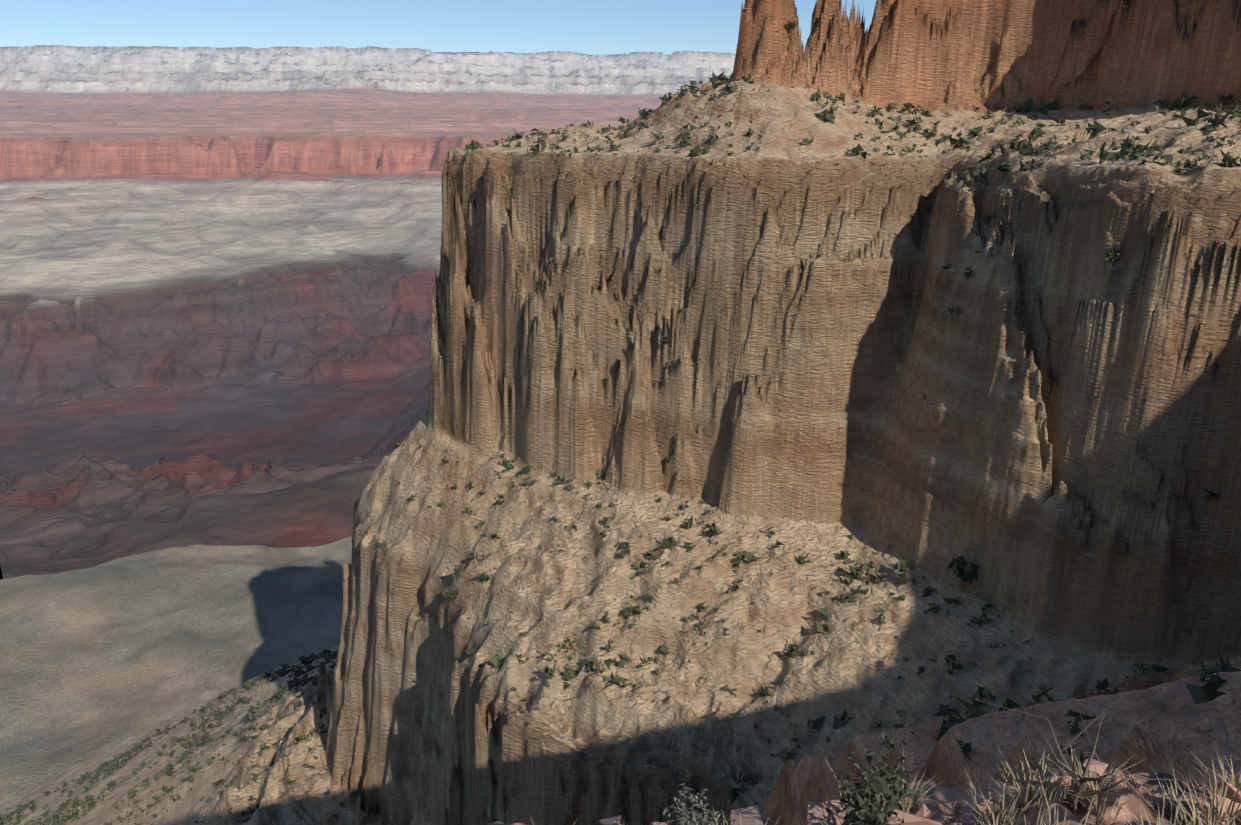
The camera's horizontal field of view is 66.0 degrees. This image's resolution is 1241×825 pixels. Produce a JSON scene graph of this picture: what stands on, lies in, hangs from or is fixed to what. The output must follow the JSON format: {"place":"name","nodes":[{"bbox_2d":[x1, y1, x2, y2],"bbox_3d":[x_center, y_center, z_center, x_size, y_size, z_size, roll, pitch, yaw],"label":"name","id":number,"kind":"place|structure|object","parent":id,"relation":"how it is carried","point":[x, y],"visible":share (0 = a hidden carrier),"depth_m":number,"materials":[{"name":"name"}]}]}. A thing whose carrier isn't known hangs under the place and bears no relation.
{"place":"outdoors","nodes":[
{"label":"outdoors","id":0,"kind":"place"},
{"bbox_2d":[0,45,735,578],"bbox_3d":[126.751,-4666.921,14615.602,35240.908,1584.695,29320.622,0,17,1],"label":"terrain","id":1,"kind":"structure","parent":0,"point":[218,269],"depth_m":2574.80,"materials":[{"name":"red stone"}]},
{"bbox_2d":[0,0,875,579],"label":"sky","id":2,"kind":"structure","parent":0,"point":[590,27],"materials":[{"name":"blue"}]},
{"bbox_2d":[0,0,1240,824],"bbox_3d":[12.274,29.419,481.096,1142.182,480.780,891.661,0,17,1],"label":"terrain","id":3,"kind":"structure","parent":0,"point":[789,291],"depth_m":231.60,"materials":[{"name":"beige stone"}]},
{"bbox_2d":[0,42,1240,824],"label":"shrubs","id":4,"kind":"object","parent":3,"relation":"on","point":[1210,688],"visible":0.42,"depth_m":235.83,"materials":[{"name":"green plant"}]},
{"bbox_2d":[447,20,1233,602],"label":"trees","id":5,"kind":"object","parent":3,"relation":"on","point":[963,570],"visible":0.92,"depth_m":198.11,"materials":[{"name":"green plant"}]},
{"bbox_2d":[488,768,1240,824],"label":"dry grass","id":6,"kind":"structure","parent":0,"point":[950,810],"depth_m":2.75,"materials":[{"name":"brown plant"}]},
{"bbox_2d":[529,745,1240,824],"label":"grass tufts","id":7,"kind":"object","parent":6,"relation":"on","point":[1022,793],"visible":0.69,"depth_m":2.65,"materials":[{"name":"beige plant"}]},
{"bbox_2d":[661,689,1178,824],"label":"bushes","id":8,"kind":"object","parent":6,"relation":"on","point":[864,806],"visible":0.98,"depth_m":2.51,"materials":[{"name":"green plant"}]},
{"bbox_2d":[599,758,1240,824],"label":"loose stones","id":9,"kind":"object","parent":6,"relation":"on","point":[750,817],"visible":0.48,"depth_m":2.76,"materials":[{"name":"stone"}]}
]}

